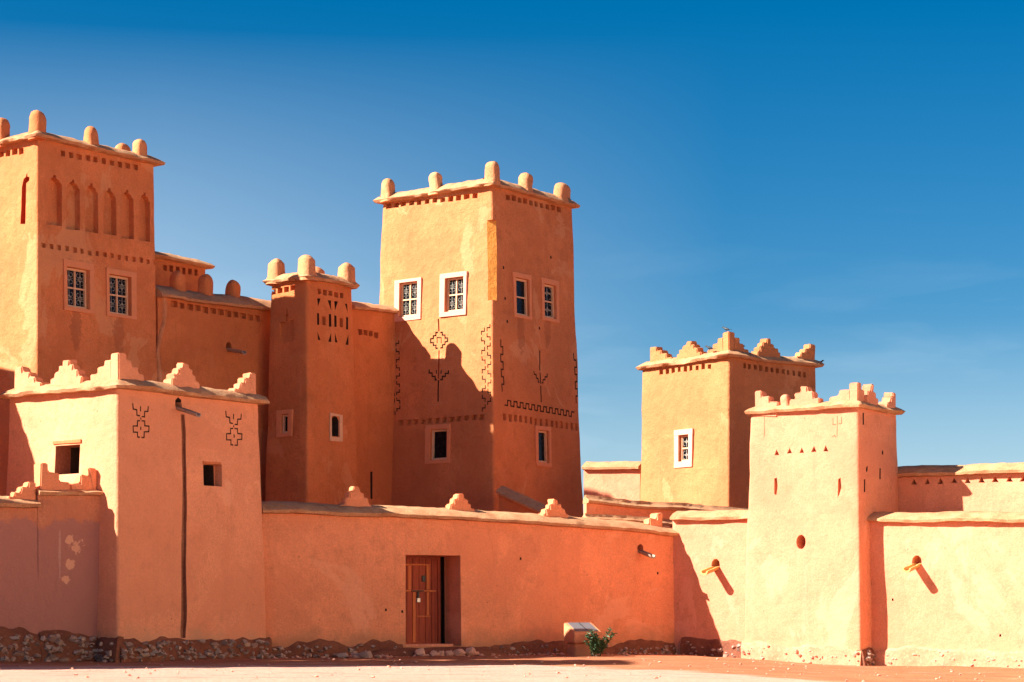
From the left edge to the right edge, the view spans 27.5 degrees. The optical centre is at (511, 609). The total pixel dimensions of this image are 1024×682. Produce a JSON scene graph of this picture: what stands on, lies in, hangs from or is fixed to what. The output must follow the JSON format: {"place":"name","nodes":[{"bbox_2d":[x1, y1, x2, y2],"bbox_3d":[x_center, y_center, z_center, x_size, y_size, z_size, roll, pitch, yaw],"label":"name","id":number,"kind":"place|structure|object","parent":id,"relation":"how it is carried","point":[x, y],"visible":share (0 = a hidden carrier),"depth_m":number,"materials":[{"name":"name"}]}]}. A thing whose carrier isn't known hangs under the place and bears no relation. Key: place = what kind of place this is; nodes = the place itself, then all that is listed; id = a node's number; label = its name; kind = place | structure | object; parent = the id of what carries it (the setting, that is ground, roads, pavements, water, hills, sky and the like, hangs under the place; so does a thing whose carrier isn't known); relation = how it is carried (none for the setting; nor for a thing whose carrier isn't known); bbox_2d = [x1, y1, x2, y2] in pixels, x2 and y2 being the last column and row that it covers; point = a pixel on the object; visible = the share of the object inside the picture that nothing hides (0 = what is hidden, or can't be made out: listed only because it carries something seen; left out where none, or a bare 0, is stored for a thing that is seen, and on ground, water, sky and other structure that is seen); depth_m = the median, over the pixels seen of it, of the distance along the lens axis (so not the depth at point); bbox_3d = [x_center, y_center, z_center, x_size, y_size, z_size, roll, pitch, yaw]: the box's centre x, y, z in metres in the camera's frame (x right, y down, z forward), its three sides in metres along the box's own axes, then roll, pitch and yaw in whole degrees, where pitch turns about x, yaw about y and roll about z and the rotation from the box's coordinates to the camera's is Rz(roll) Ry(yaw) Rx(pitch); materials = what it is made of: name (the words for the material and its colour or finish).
{"place":"outdoors","nodes":[
{"label":"outdoors","id":0,"kind":"place"},
{"bbox_2d":[0,653,1023,681],"bbox_3d":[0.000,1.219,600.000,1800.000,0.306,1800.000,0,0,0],"label":"ground","id":1,"kind":"structure","parent":0,"point":[497,669],"depth_m":39.11,"materials":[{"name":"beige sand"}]},
{"bbox_2d":[0,482,40,662],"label":"kasbah wall","id":2,"kind":"structure","parent":1,"relation":"on","point":[19,624],"depth_m":43.42,"materials":[{"name":"paint"}]},
{"bbox_2d":[34,463,102,661],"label":"kasbah wall","id":3,"kind":"structure","parent":1,"relation":"on","point":[68,547],"depth_m":44.08,"materials":[{"name":"paint"}]},
{"bbox_2d":[0,110,164,495],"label":"kasbah tower","id":4,"kind":"structure","parent":1,"relation":"on","point":[77,265],"depth_m":55.05,"materials":[{"name":"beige paint"}]},
{"bbox_2d":[63,259,93,313],"bbox_3d":[-11.551,-8.515,55.203,0.395,1.336,1.045,0,0,37],"label":"window","id":5,"kind":"structure","parent":4,"relation":"in","point":[74,280],"depth_m":55.19,"materials":[{"name":"beige paint"}]},
{"bbox_2d":[105,267,136,319],"bbox_3d":[-10.649,-8.504,56.411,0.388,1.290,1.092,0,0,37],"label":"window","id":6,"kind":"structure","parent":4,"relation":"in","point":[116,286],"depth_m":56.44,"materials":[{"name":"beige paint"}]},
{"bbox_2d":[0,353,273,662],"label":"kasbah bastion","id":7,"kind":"object","parent":1,"relation":"on","point":[173,458],"visible":0.81,"depth_m":45.58,"materials":[{"name":"orange paint"}]},
{"bbox_2d":[155,271,270,500],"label":"kasbah wall","id":8,"kind":"structure","parent":1,"relation":"on","point":[211,339],"depth_m":59.22,"materials":[{"name":"orange paint"}]},
{"bbox_2d":[154,251,214,291],"bbox_3d":[-10.587,-9.113,61.907,2.554,2.625,2.745,0,0,37],"label":"roof room","id":9,"kind":"object","parent":8,"relation":"on","point":[167,265],"visible":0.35,"depth_m":61.26,"materials":[{"name":"paint"}]},
{"bbox_2d":[263,255,359,504],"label":"kasbah tower","id":10,"kind":"structure","parent":1,"relation":"on","point":[311,452],"depth_m":59.93,"materials":[{"name":"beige paint"}]},
{"bbox_2d":[276,409,292,436],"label":"shuttered window","id":11,"kind":"structure","parent":10,"relation":"in","point":[287,419],"depth_m":59.87,"materials":[{"name":"beige paint"}]},
{"bbox_2d":[329,413,342,441],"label":"arched window","id":12,"kind":"structure","parent":10,"relation":"in","point":[340,438],"depth_m":60.27,"materials":[{"name":"beige paint"}]},
{"bbox_2d":[337,653,349,657],"bbox_3d":[-3.890,1.068,48.195,0.298,0.162,0.164,0,0,7],"label":"loose rock","id":13,"kind":"object","parent":1,"relation":"on","point":[342,655],"visible":0.83,"depth_m":48.14,"materials":[{"name":"stone"}]},
{"bbox_2d":[350,653,359,657],"bbox_3d":[-3.553,1.061,48.004,0.331,0.138,0.190,0,0,-12],"label":"loose rock","id":14,"kind":"object","parent":1,"relation":"on","point":[354,655],"visible":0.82,"depth_m":47.92,"materials":[{"name":"stone"}]},
{"bbox_2d":[358,651,372,657],"bbox_3d":[-3.355,1.034,47.899,0.295,0.198,0.165,0,0,15],"label":"loose rock","id":15,"kind":"object","parent":1,"relation":"on","point":[365,654],"visible":0.83,"depth_m":47.84,"materials":[{"name":"stone"}]},
{"bbox_2d":[352,301,400,504],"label":"kasbah wall","id":16,"kind":"structure","parent":1,"relation":"on","point":[373,326],"depth_m":62.53,"materials":[{"name":"paint"}]},
{"bbox_2d":[414,648,424,655],"bbox_3d":[-2.169,1.017,49.190,0.255,0.231,0.202,0,0,-7],"label":"doorstep stone","id":17,"kind":"object","parent":1,"relation":"on","point":[418,652],"visible":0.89,"depth_m":49.12,"materials":[{"name":"pink stone"}]},
{"bbox_2d":[430,650,439,655],"bbox_3d":[-1.819,1.043,49.374,0.246,0.182,0.111,0,0,11],"label":"doorstep stone","id":18,"kind":"object","parent":1,"relation":"on","point":[436,653],"visible":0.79,"depth_m":49.34,"materials":[{"name":"pink stone"}]},
{"bbox_2d":[444,650,453,655],"bbox_3d":[-1.497,1.045,49.548,0.217,0.168,0.149,0,0,41],"label":"doorstep stone","id":19,"kind":"object","parent":1,"relation":"on","point":[448,653],"visible":0.81,"depth_m":49.51,"materials":[{"name":"pink stone"}]},
{"bbox_2d":[453,649,465,655],"bbox_3d":[-1.258,1.033,49.673,0.304,0.220,0.195,0,0,26],"label":"doorstep stone","id":20,"kind":"object","parent":1,"relation":"on","point":[458,652],"visible":0.85,"depth_m":49.61,"materials":[{"name":"pink stone"}]},
{"bbox_2d":[261,486,678,657],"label":"kasbah wall","id":21,"kind":"structure","parent":1,"relation":"on","point":[353,571],"depth_m":50.53,"materials":[{"name":"orange paint"}]},
{"bbox_2d":[406,556,452,645],"bbox_3d":[-2.168,-0.199,50.261,1.307,2.190,0.857,0,0,-30],"label":"door","id":22,"kind":"structure","parent":21,"relation":"in","point":[423,617],"depth_m":50.63,"materials":[{"name":"red wood"}]},
{"bbox_2d":[465,647,476,655],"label":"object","id":23,"kind":"object","parent":1,"relation":"on","point":[470,651],"visible":0.95,"depth_m":49.76,"materials":[{"name":"pink stone"}]},
{"bbox_2d":[373,161,582,516],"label":"kasbah tower","id":24,"kind":"structure","parent":1,"relation":"on","point":[477,283],"depth_m":62.37,"materials":[{"name":"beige paint"}]},
{"bbox_2d":[394,277,421,321],"bbox_3d":[-3.046,-9.342,63.129,1.046,1.261,0.408,0,0,37],"label":"window","id":25,"kind":"structure","parent":24,"relation":"in","point":[411,292],"depth_m":63.07,"materials":[{"name":"beige paint"}]},
{"bbox_2d":[425,424,450,463],"bbox_3d":[-2.114,-4.934,62.282,0.951,1.160,0.403,0,0,37],"label":"window","id":26,"kind":"structure","parent":24,"relation":"in","point":[441,439],"depth_m":62.26,"materials":[{"name":"beige paint"}]},
{"bbox_2d":[439,271,467,316],"bbox_3d":[-1.643,-9.349,62.076,1.025,1.292,0.405,0,0,37],"label":"window","id":27,"kind":"structure","parent":24,"relation":"in","point":[456,287],"depth_m":62.05,"materials":[{"name":"beige paint"}]},
{"bbox_2d":[512,272,532,319],"bbox_3d":[0.180,-9.337,62.307,0.407,1.343,0.923,0,0,37],"label":"window","id":28,"kind":"structure","parent":24,"relation":"in","point":[519,285],"depth_m":62.37,"materials":[{"name":"beige paint"}]},
{"bbox_2d":[534,425,551,466],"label":"window","id":29,"kind":"structure","parent":24,"relation":"in","point":[540,437],"depth_m":62.99,"materials":[{"name":"beige paint"}]},
{"bbox_2d":[541,277,559,322],"bbox_3d":[1.026,-9.374,63.440,0.408,1.280,0.900,0,0,37],"label":"window","id":30,"kind":"structure","parent":24,"relation":"in","point":[548,313],"depth_m":63.47,"materials":[{"name":"beige paint"}]},
{"bbox_2d":[496,486,568,515],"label":"stair parapet","id":31,"kind":"structure","parent":1,"relation":"on","point":[510,500],"depth_m":58.80,"materials":[{"name":"paint"}]},
{"bbox_2d":[564,622,601,655],"bbox_3d":[1.705,0.751,50.301,0.727,0.888,0.694,0,0,-20],"label":"information stand","id":32,"kind":"object","parent":1,"relation":"on","point":[574,636],"visible":0.62,"depth_m":50.07,"materials":[{"name":"paint"}]},
{"bbox_2d":[583,627,616,656],"bbox_3d":[2.100,0.767,49.525,0.824,0.735,0.338,0,0,-12],"label":"shrub","id":33,"kind":"object","parent":1,"relation":"on","point":[595,643],"visible":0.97,"depth_m":49.47,"materials":[{"name":"green plant"}]},
{"bbox_2d":[582,461,640,500],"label":"kasbah wall","id":34,"kind":"structure","parent":1,"relation":"on","point":[618,479],"depth_m":60.87,"materials":[{"name":"beige paint"}]},
{"bbox_2d":[583,513,672,527],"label":"kasbah wall","id":35,"kind":"structure","parent":1,"relation":"on","point":[665,522],"depth_m":54.15,"materials":[{"name":"paint"}]},
{"bbox_2d":[583,495,747,518],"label":"kasbah wall","id":36,"kind":"structure","parent":1,"relation":"on","point":[594,504],"depth_m":55.25,"materials":[{"name":"paint"}]},
{"bbox_2d":[670,510,747,657],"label":"kasbah wall","id":37,"kind":"structure","parent":1,"relation":"on","point":[709,556],"depth_m":52.97,"materials":[{"name":"orange"}]},
{"bbox_2d":[635,331,824,507],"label":"kasbah tower","id":38,"kind":"structure","parent":1,"relation":"on","point":[697,401],"depth_m":58.57,"materials":[{"name":"beige paint"}]},
{"bbox_2d":[674,428,693,467],"bbox_3d":[4.933,-4.551,58.972,0.328,1.075,0.751,0,0,-39],"label":"window","id":39,"kind":"structure","parent":38,"relation":"in","point":[686,440],"depth_m":58.97,"materials":[{"name":"beige paint"}]},
{"bbox_2d":[741,382,905,665],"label":"kasbah tower","id":40,"kind":"structure","parent":1,"relation":"on","point":[823,484],"depth_m":50.76,"materials":[{"name":"beige paint"}]},
{"bbox_2d":[867,511,1023,667],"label":"kasbah wall","id":41,"kind":"structure","parent":1,"relation":"on","point":[947,588],"depth_m":49.23,"materials":[{"name":"orange"}]},
{"bbox_2d":[897,462,1023,512],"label":"kasbah wall","id":42,"kind":"structure","parent":1,"relation":"on","point":[969,487],"depth_m":50.91,"materials":[{"name":"beige paint"}]},
{"bbox_2d":[0,0,1023,514],"label":"sky","id":43,"kind":"structure","parent":0,"point":[842,178],"materials":[{"name":"blue"}]}
]}

